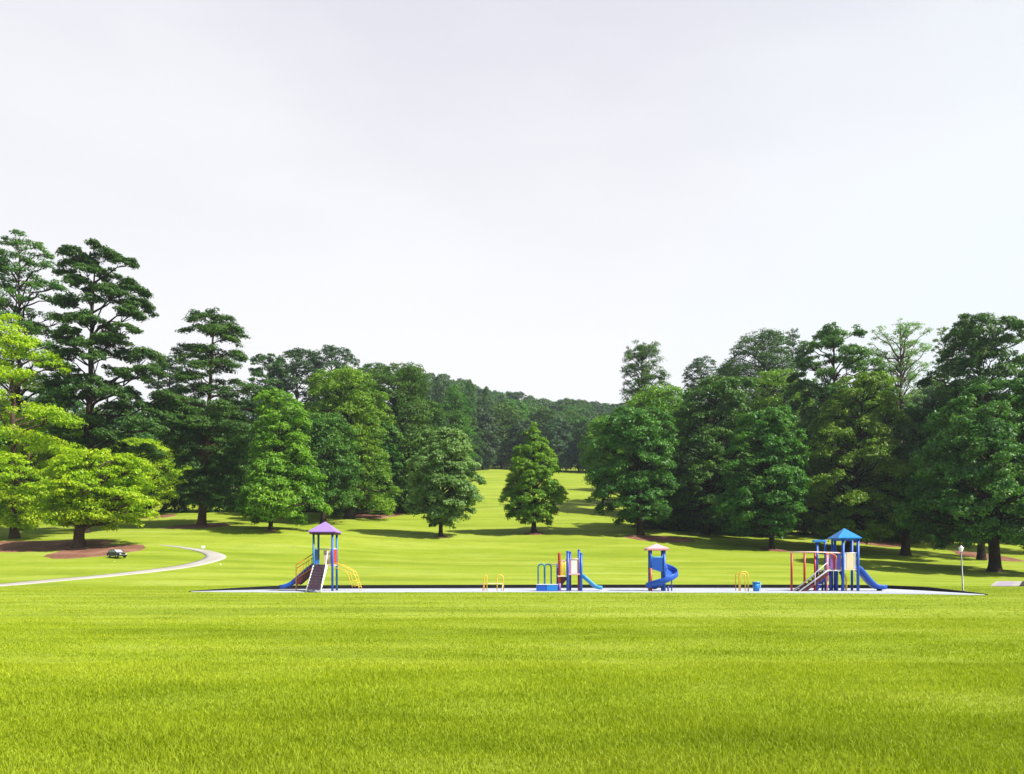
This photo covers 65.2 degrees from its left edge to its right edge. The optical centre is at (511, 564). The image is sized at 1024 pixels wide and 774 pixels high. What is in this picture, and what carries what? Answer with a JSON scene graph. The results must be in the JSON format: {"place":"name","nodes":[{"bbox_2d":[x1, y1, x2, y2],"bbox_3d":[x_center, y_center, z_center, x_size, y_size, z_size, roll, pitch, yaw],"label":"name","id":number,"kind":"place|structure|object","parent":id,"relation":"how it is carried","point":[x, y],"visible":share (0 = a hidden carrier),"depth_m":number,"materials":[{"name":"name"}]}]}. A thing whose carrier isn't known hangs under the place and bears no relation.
{"place":"outdoors","nodes":[
{"label":"outdoors","id":0,"kind":"place"},
{"bbox_2d":[0,545,225,585],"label":"path","id":1,"kind":"structure","parent":0,"point":[211,557],"depth_m":69.89,"materials":[{"name":"concrete"}]},
{"bbox_2d":[0,585,1023,773],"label":"grass","id":2,"kind":"structure","parent":0,"point":[162,734],"depth_m":9.72,"materials":[{"name":"green plant"}]},
{"bbox_2d":[0,429,1023,773],"bbox_3d":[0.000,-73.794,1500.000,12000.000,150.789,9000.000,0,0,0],"label":"ground","id":3,"kind":"structure","parent":0,"point":[490,539],"depth_m":67.91,"materials":[{"name":"green plant"}]},
{"bbox_2d":[0,404,33,515],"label":"forest tree","id":4,"kind":"object","parent":3,"relation":"on","point":[2,442],"visible":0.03,"depth_m":139.87,"materials":[{"name":"green plant"}]},
{"bbox_2d":[8,395,36,415],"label":"forest tree","id":5,"kind":"object","parent":3,"relation":"on","point":[30,400],"visible":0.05,"depth_m":162.22,"materials":[{"name":"green plant"}]},
{"bbox_2d":[3,410,58,517],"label":"forest tree","id":6,"kind":"object","parent":3,"relation":"on","point":[26,479],"visible":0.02,"depth_m":136.05,"materials":[{"name":"green plant"}]},
{"bbox_2d":[0,228,71,530],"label":"pine tree","id":7,"kind":"object","parent":3,"relation":"on","point":[34,328],"visible":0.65,"depth_m":111.59,"materials":[{"name":"green plant"}]},
{"bbox_2d":[0,313,100,538],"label":"maple tree","id":8,"kind":"object","parent":3,"relation":"on","point":[15,495],"visible":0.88,"depth_m":94.37,"materials":[{"name":"green plant"}]},
{"bbox_2d":[0,539,116,551],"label":"mulch bed","id":9,"kind":"object","parent":3,"relation":"on","point":[26,546],"visible":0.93,"depth_m":87.81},
{"bbox_2d":[32,448,161,547],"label":"maple tree","id":10,"kind":"object","parent":9,"relation":"on","point":[80,507],"visible":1,"depth_m":84.48,"materials":[{"name":"green plant"}]},
{"bbox_2d":[32,380,85,416],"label":"forest tree","id":11,"kind":"object","parent":3,"relation":"on","point":[79,405],"visible":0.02,"depth_m":164.25,"materials":[{"name":"green plant"}]},
{"bbox_2d":[34,421,100,499],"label":"forest tree","id":12,"kind":"object","parent":3,"relation":"on","point":[45,432],"visible":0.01,"depth_m":133.75,"materials":[{"name":"green plant"}]},
{"bbox_2d":[43,544,145,558],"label":"mulch bed","id":13,"kind":"object","parent":3,"relation":"on","point":[98,551],"visible":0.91,"depth_m":82.58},
{"bbox_2d":[76,407,112,466],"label":"forest tree","id":14,"kind":"object","parent":3,"relation":"on","point":[83,410],"visible":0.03,"depth_m":162.24,"materials":[{"name":"green plant"}]},
{"bbox_2d":[90,426,123,513],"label":"forest tree","id":15,"kind":"object","parent":3,"relation":"on","point":[105,466],"depth_m":136.66,"materials":[{"name":"green plant"}]},
{"bbox_2d":[34,238,184,532],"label":"pine tree","id":16,"kind":"object","parent":3,"relation":"on","point":[97,430],"visible":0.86,"depth_m":102.02,"materials":[{"name":"green plant"}]},
{"bbox_2d":[107,549,126,557],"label":"parked car","id":17,"kind":"object","parent":3,"relation":"on","point":[115,553],"visible":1,"depth_m":77.37,"materials":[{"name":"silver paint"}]},
{"bbox_2d":[101,405,140,432],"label":"forest tree","id":18,"kind":"object","parent":3,"relation":"on","point":[119,421],"visible":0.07,"depth_m":166.09,"materials":[{"name":"green plant"}]},
{"bbox_2d":[123,425,157,512],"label":"forest tree","id":19,"kind":"object","parent":3,"relation":"on","point":[145,435],"visible":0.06,"depth_m":139.19,"materials":[{"name":"green plant"}]},
{"bbox_2d":[128,410,176,499],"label":"forest tree","id":20,"kind":"object","parent":3,"relation":"on","point":[150,417],"visible":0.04,"depth_m":158.31,"materials":[{"name":"green plant"}]},
{"bbox_2d":[141,514,175,518],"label":"mulch bed","id":21,"kind":"object","parent":3,"relation":"on","point":[166,515],"visible":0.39,"depth_m":125.84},
{"bbox_2d":[101,437,191,509],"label":"maple tree","id":22,"kind":"object","parent":21,"relation":"on","point":[157,476],"visible":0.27,"depth_m":125.61,"materials":[{"name":"green plant"}]},
{"bbox_2d":[143,355,189,400],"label":"forest tree","id":23,"kind":"object","parent":3,"relation":"on","point":[159,384],"visible":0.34,"depth_m":180.81,"materials":[{"name":"green plant"}]},
{"bbox_2d":[149,425,194,512],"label":"forest tree","id":24,"kind":"object","parent":3,"relation":"on","point":[173,504],"visible":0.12,"depth_m":136.35,"materials":[{"name":"green plant"}]},
{"bbox_2d":[176,396,205,491],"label":"forest tree","id":25,"kind":"object","parent":3,"relation":"on","point":[198,400],"visible":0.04,"depth_m":165.79,"materials":[{"name":"green plant"}]},
{"bbox_2d":[160,523,229,528],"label":"mulch bed","id":26,"kind":"object","parent":3,"relation":"on","point":[209,525],"visible":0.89,"depth_m":109.00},
{"bbox_2d":[156,307,268,525],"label":"pine tree","id":27,"kind":"object","parent":26,"relation":"on","point":[208,426],"visible":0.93,"depth_m":108.30,"materials":[{"name":"green plant"}]},
{"bbox_2d":[185,433,232,512],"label":"forest tree","id":28,"kind":"object","parent":3,"relation":"on","point":[211,510],"visible":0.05,"depth_m":133.33,"materials":[{"name":"green plant"}]},
{"bbox_2d":[220,421,257,511],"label":"forest tree","id":29,"kind":"object","parent":3,"relation":"on","point":[235,484],"visible":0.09,"depth_m":134.68,"materials":[{"name":"green plant"}]},
{"bbox_2d":[238,397,280,458],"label":"forest tree","id":30,"kind":"object","parent":3,"relation":"on","point":[252,416],"visible":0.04,"depth_m":164.55,"materials":[{"name":"green plant"}]},
{"bbox_2d":[246,353,291,405],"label":"forest tree","id":31,"kind":"object","parent":3,"relation":"on","point":[269,379],"visible":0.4,"depth_m":184.56,"materials":[{"name":"green plant"}]},
{"bbox_2d":[265,347,324,421],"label":"forest tree","id":32,"kind":"object","parent":3,"relation":"on","point":[297,355],"visible":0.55,"depth_m":188.23,"materials":[{"name":"green plant"}]},
{"bbox_2d":[287,435,330,511],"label":"forest tree","id":33,"kind":"object","parent":3,"relation":"on","point":[307,508],"visible":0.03,"depth_m":135.93,"materials":[{"name":"green plant"}]},
{"bbox_2d":[283,410,365,523],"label":"broadleaf tree","id":34,"kind":"object","parent":3,"relation":"on","point":[323,424],"visible":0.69,"depth_m":116.49,"materials":[{"name":"green plant"}]},
{"bbox_2d":[300,344,360,402],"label":"forest tree","id":35,"kind":"object","parent":3,"relation":"on","point":[329,353],"visible":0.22,"depth_m":191.94,"materials":[{"name":"green plant"}]},
{"bbox_2d":[302,364,402,518],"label":"broadleaf tree","id":36,"kind":"object","parent":3,"relation":"on","point":[350,380],"visible":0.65,"depth_m":123.83,"materials":[{"name":"green plant"}]},
{"bbox_2d":[354,362,396,405],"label":"forest tree","id":37,"kind":"object","parent":3,"relation":"on","point":[376,366],"visible":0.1,"depth_m":195.94,"materials":[{"name":"green plant"}]},
{"bbox_2d":[354,511,403,517],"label":"mulch bed","id":38,"kind":"object","parent":3,"relation":"on","point":[379,515],"visible":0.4,"depth_m":131.87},
{"bbox_2d":[353,419,406,513],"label":"forest tree","id":39,"kind":"object","parent":3,"relation":"on","point":[386,437],"visible":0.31,"depth_m":133.54,"materials":[{"name":"green plant"}]},
{"bbox_2d":[352,362,451,509],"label":"broadleaf tree","id":40,"kind":"object","parent":3,"relation":"on","point":[413,406],"visible":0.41,"depth_m":138.60,"materials":[{"name":"green plant"}]},
{"bbox_2d":[385,429,441,513],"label":"forest tree","id":41,"kind":"object","parent":3,"relation":"on","point":[413,450],"visible":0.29,"depth_m":134.27,"materials":[{"name":"green plant"}]},
{"bbox_2d":[429,374,451,457],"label":"forest tree","id":42,"kind":"object","parent":3,"relation":"on","point":[439,382],"visible":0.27,"depth_m":248.73,"materials":[{"name":"green plant"}]},
{"bbox_2d":[434,383,479,488],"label":"tree","id":43,"kind":"object","parent":3,"relation":"on","point":[468,431],"visible":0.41,"depth_m":164.12,"materials":[{"name":"green plant"}]},
{"bbox_2d":[464,379,476,468],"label":"forest tree","id":44,"kind":"object","parent":3,"relation":"on","point":[473,394],"visible":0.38,"depth_m":261.54,"materials":[{"name":"green plant"}]},
{"bbox_2d":[458,420,486,469],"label":"forest tree","id":45,"kind":"object","parent":3,"relation":"on","point":[477,442],"visible":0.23,"depth_m":260.46,"materials":[{"name":"green plant"}]},
{"bbox_2d":[481,386,491,466],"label":"forest tree","id":46,"kind":"object","parent":3,"relation":"on","point":[486,392],"visible":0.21,"depth_m":289.67,"materials":[{"name":"green plant"}]},
{"bbox_2d":[473,404,500,469],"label":"forest tree","id":47,"kind":"object","parent":3,"relation":"on","point":[487,418],"visible":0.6,"depth_m":265.75,"materials":[{"name":"green plant"}]},
{"bbox_2d":[483,402,525,468],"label":"forest tree","id":48,"kind":"object","parent":3,"relation":"on","point":[503,416],"visible":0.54,"depth_m":276.45,"materials":[{"name":"green plant"}]},
{"bbox_2d":[495,398,529,465],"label":"forest tree","id":49,"kind":"object","parent":3,"relation":"on","point":[523,409],"visible":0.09,"depth_m":298.57,"materials":[{"name":"green plant"}]},
{"bbox_2d":[507,391,528,400],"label":"forest tree","id":50,"kind":"object","parent":3,"relation":"on","point":[520,394],"visible":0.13,"depth_m":450.76,"materials":[{"name":"green plant"}]},
{"bbox_2d":[508,419,541,462],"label":"forest tree","id":51,"kind":"object","parent":3,"relation":"on","point":[526,425],"visible":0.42,"depth_m":273.00,"materials":[{"name":"green plant"}]},
{"bbox_2d":[523,532,543,534],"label":"mulch bed","id":52,"kind":"object","parent":3,"relation":"on","point":[530,533],"visible":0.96,"depth_m":107.19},
{"bbox_2d":[498,421,569,532],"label":"broadleaf tree","id":53,"kind":"object","parent":52,"relation":"on","point":[527,474],"visible":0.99,"depth_m":107.02,"materials":[{"name":"green plant"}]},
{"bbox_2d":[527,408,562,465],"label":"forest tree","id":54,"kind":"object","parent":3,"relation":"on","point":[540,417],"visible":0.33,"depth_m":282.17,"materials":[{"name":"green plant"}]},
{"bbox_2d":[543,416,576,469],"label":"forest tree","id":55,"kind":"object","parent":3,"relation":"on","point":[555,439],"visible":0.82,"depth_m":269.83,"materials":[{"name":"green plant"}]},
{"bbox_2d":[557,398,576,405],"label":"forest tree","id":56,"kind":"object","parent":3,"relation":"on","point":[566,401],"visible":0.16,"depth_m":451.65,"materials":[{"name":"green plant"}]},
{"bbox_2d":[563,410,577,454],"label":"forest tree","id":57,"kind":"object","parent":3,"relation":"on","point":[570,413],"visible":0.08,"depth_m":307.59,"materials":[{"name":"green plant"}]},
{"bbox_2d":[561,415,589,470],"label":"forest tree","id":58,"kind":"object","parent":3,"relation":"on","point":[579,422],"visible":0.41,"depth_m":273.78,"materials":[{"name":"green plant"}]},
{"bbox_2d":[191,588,984,594],"bbox_3d":[3.116,1.610,48.591,44.304,0.080,12.377,0,0,0],"label":"playground surface","id":59,"kind":"object","parent":3,"relation":"on","point":[776,590],"visible":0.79,"depth_m":49.00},
{"bbox_2d":[279,522,362,591],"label":"play tower","id":60,"kind":"structure","parent":59,"relation":"on","point":[313,569],"depth_m":48.13,"materials":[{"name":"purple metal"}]},
{"bbox_2d":[482,575,503,590],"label":"balance bars","id":61,"kind":"object","parent":59,"relation":"on","point":[484,583],"visible":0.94,"depth_m":48.04,"materials":[{"name":"yellow metal"}]},
{"bbox_2d":[536,549,602,590],"bbox_3d":[3.460,0.308,48.479,4.001,2.524,1.398,0,0,0],"label":"playset","id":62,"kind":"object","parent":59,"relation":"on","point":[573,566],"visible":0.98,"depth_m":48.00,"materials":[{"name":"blue plastic"}]},
{"bbox_2d":[189,585,987,594],"bbox_3d":[3.129,1.485,48.835,44.644,0.270,12.266,0,0,0],"label":"bed edging","id":63,"kind":"object","parent":59,"relation":"on","point":[590,586],"visible":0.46,"depth_m":53.88,"materials":[{"name":"grey concrete"}]},
{"bbox_2d":[644,544,677,590],"bbox_3d":[9.030,0.138,48.315,1.994,2.864,1.750,0,0,0],"label":"spiral slide","id":64,"kind":"object","parent":59,"relation":"on","point":[669,573],"visible":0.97,"depth_m":47.95,"materials":[{"name":"plastic"}]},
{"bbox_2d":[735,571,748,590],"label":"climbing hoops","id":65,"kind":"object","parent":59,"relation":"on","point":[739,574],"visible":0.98,"depth_m":48.37,"materials":[{"name":"yellow metal"}]},
{"bbox_2d":[789,528,886,590],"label":"play tower","id":66,"kind":"structure","parent":59,"relation":"on","point":[842,561],"depth_m":47.95,"materials":[{"name":"blue plastic"}]},
{"bbox_2d":[576,420,600,471],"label":"forest tree","id":67,"kind":"object","parent":3,"relation":"on","point":[585,429],"visible":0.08,"depth_m":266.94,"materials":[{"name":"green plant"}]},
{"bbox_2d":[577,416,625,504],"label":"broadleaf tree","id":68,"kind":"object","parent":3,"relation":"on","point":[591,434],"visible":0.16,"depth_m":149.04,"materials":[{"name":"green plant"}]},
{"bbox_2d":[619,340,671,408],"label":"airy tree","id":69,"kind":"object","parent":3,"relation":"on","point":[642,354],"visible":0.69,"depth_m":139.18,"materials":[{"name":"green plant"}]},
{"bbox_2d":[623,479,667,529],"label":"forest tree","id":70,"kind":"object","parent":3,"relation":"on","point":[647,524],"visible":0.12,"depth_m":116.01,"materials":[{"name":"green plant"}]},
{"bbox_2d":[625,384,684,450],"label":"broadleaf tree","id":71,"kind":"object","parent":3,"relation":"on","point":[659,397],"visible":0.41,"depth_m":132.89,"materials":[{"name":"green plant"}]},
{"bbox_2d":[623,535,695,541],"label":"mulch bed","id":72,"kind":"object","parent":3,"relation":"on","point":[658,538],"visible":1,"depth_m":104.54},
{"bbox_2d":[578,406,679,535],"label":"broadleaf tree","id":73,"kind":"object","parent":72,"relation":"on","point":[635,480],"visible":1,"depth_m":105.61,"materials":[{"name":"green plant"}]},
{"bbox_2d":[651,464,699,531],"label":"forest tree","id":74,"kind":"object","parent":3,"relation":"on","point":[679,471],"visible":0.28,"depth_m":115.89,"materials":[{"name":"green plant"}]},
{"bbox_2d":[682,422,705,457],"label":"forest tree","id":75,"kind":"object","parent":3,"relation":"on","point":[700,446],"visible":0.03,"depth_m":154.48,"materials":[{"name":"green plant"}]},
{"bbox_2d":[681,355,717,426],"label":"conifer tree","id":76,"kind":"object","parent":3,"relation":"on","point":[697,365],"visible":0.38,"depth_m":174.32,"materials":[{"name":"green plant"}]},
{"bbox_2d":[684,474,722,530],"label":"forest tree","id":77,"kind":"object","parent":3,"relation":"on","point":[716,528],"visible":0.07,"depth_m":121.99,"materials":[{"name":"green plant"}]},
{"bbox_2d":[653,375,764,534],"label":"broadleaf tree","id":78,"kind":"object","parent":3,"relation":"on","point":[725,389],"visible":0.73,"depth_m":110.91,"materials":[{"name":"green plant"}]},
{"bbox_2d":[715,467,761,536],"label":"forest tree","id":79,"kind":"object","parent":3,"relation":"on","point":[748,471],"visible":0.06,"depth_m":115.68,"materials":[{"name":"green plant"}]},
{"bbox_2d":[715,328,797,398],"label":"pine tree","id":80,"kind":"object","parent":3,"relation":"on","point":[763,358],"visible":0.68,"depth_m":153.11,"materials":[{"name":"green plant"}]},
{"bbox_2d":[751,461,794,538],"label":"forest tree","id":81,"kind":"object","parent":3,"relation":"on","point":[773,490],"visible":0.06,"depth_m":114.70,"materials":[{"name":"green plant"}]},
{"bbox_2d":[758,548,788,551],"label":"mulch bed","id":82,"kind":"object","parent":3,"relation":"on","point":[775,549],"visible":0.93,"depth_m":99.04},
{"bbox_2d":[709,405,811,548],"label":"broadleaf tree","id":83,"kind":"object","parent":82,"relation":"on","point":[738,496],"visible":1,"depth_m":98.13,"materials":[{"name":"green plant"}]},
{"bbox_2d":[744,368,814,446],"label":"broadleaf tree","id":84,"kind":"object","parent":3,"relation":"on","point":[770,379],"visible":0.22,"depth_m":130.30,"materials":[{"name":"green plant"}]},
{"bbox_2d":[783,328,809,400],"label":"pine tree","id":85,"kind":"object","parent":3,"relation":"on","point":[793,336],"visible":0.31,"depth_m":164.64,"materials":[{"name":"green plant"}]},
{"bbox_2d":[789,467,828,534],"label":"forest tree","id":86,"kind":"object","parent":3,"relation":"on","point":[805,526],"visible":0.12,"depth_m":122.19,"materials":[{"name":"green plant"}]},
{"bbox_2d":[809,470,863,534],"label":"forest tree","id":87,"kind":"object","parent":3,"relation":"on","point":[843,484],"visible":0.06,"depth_m":118.56,"materials":[{"name":"green plant"}]},
{"bbox_2d":[780,322,899,537],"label":"broadleaf tree","id":88,"kind":"object","parent":3,"relation":"on","point":[831,337],"visible":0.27,"depth_m":117.03,"materials":[{"name":"green plant"}]},
{"bbox_2d":[786,370,915,551],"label":"broadleaf tree","id":89,"kind":"object","parent":3,"relation":"on","point":[881,442],"visible":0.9,"depth_m":100.89,"materials":[{"name":"green plant"}]},
{"bbox_2d":[848,458,893,540],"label":"forest tree","id":90,"kind":"object","parent":3,"relation":"on","point":[864,520],"visible":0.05,"depth_m":116.74,"materials":[{"name":"green plant"}]},
{"bbox_2d":[855,539,900,546],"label":"mulch bed","id":91,"kind":"object","parent":3,"relation":"on","point":[885,543],"visible":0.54,"depth_m":112.97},
{"bbox_2d":[867,318,936,444],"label":"airy tree","id":92,"kind":"object","parent":3,"relation":"on","point":[902,380],"visible":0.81,"depth_m":139.25,"materials":[{"name":"green plant"}]},
{"bbox_2d":[881,474,927,542],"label":"forest tree","id":93,"kind":"object","parent":3,"relation":"on","point":[911,539],"visible":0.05,"depth_m":115.53,"materials":[{"name":"green plant"}]},
{"bbox_2d":[890,395,921,444],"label":"forest tree","id":94,"kind":"object","parent":3,"relation":"on","point":[910,402],"visible":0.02,"depth_m":162.09,"materials":[{"name":"green plant"}]},
{"bbox_2d":[874,405,943,555],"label":"broadleaf tree","id":95,"kind":"object","parent":3,"relation":"on","point":[917,414],"visible":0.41,"depth_m":100.16,"materials":[{"name":"green plant"}]},
{"bbox_2d":[912,378,943,420],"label":"forest tree","id":96,"kind":"object","parent":3,"relation":"on","point":[928,390],"visible":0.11,"depth_m":180.30,"materials":[{"name":"green plant"}]},
{"bbox_2d":[931,326,959,386],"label":"airy tree","id":97,"kind":"object","parent":3,"relation":"on","point":[944,328],"visible":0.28,"depth_m":145.00,"materials":[{"name":"green plant"}]},
{"bbox_2d":[893,377,1023,572],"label":"broadleaf tree","id":98,"kind":"object","parent":3,"relation":"on","point":[998,452],"visible":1,"depth_m":80.17,"materials":[{"name":"green plant"}]},
{"bbox_2d":[959,545,964,590],"bbox_3d":[25.919,0.264,46.160,0.325,2.773,0.261,0,0,-30],"label":"lamp post","id":99,"kind":"object","parent":3,"relation":"on","point":[961,548],"visible":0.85,"depth_m":46.12,"materials":[{"name":"grey metal"}]},
{"bbox_2d":[911,312,1023,559],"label":"broadleaf tree","id":100,"kind":"object","parent":3,"relation":"on","point":[977,348],"visible":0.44,"depth_m":95.74,"materials":[{"name":"green plant"}]},
{"bbox_2d":[953,550,1023,561],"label":"mulch bed","id":101,"kind":"object","parent":3,"relation":"on","point":[974,554],"visible":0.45,"depth_m":102.98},
{"bbox_2d":[991,581,1023,585],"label":"paved pad","id":102,"kind":"object","parent":3,"relation":"on","point":[1008,583],"visible":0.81,"depth_m":63.62,"materials":[{"name":"concrete"}]},
{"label":"mulch bed","id":103,"kind":"structure","parent":3,"relation":"on","visible":0},
{"bbox_2d":[401,426,486,535],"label":"broadleaf tree","id":104,"kind":"object","parent":103,"relation":"on","point":[445,508],"visible":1,"depth_m":102.94,"materials":[{"name":"green plant"}]},
{"bbox_2d":[0,0,1023,415],"label":"sky","id":105,"kind":"structure","parent":0,"point":[503,196],"materials":[{"name":"white"}]},
{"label":"mulch bed","id":106,"kind":"structure","parent":0,"visible":0},
{"bbox_2d":[234,388,332,529],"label":"broadleaf tree","id":107,"kind":"object","parent":106,"relation":"on","point":[264,501],"visible":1,"depth_m":100.86,"materials":[{"name":"green plant"}]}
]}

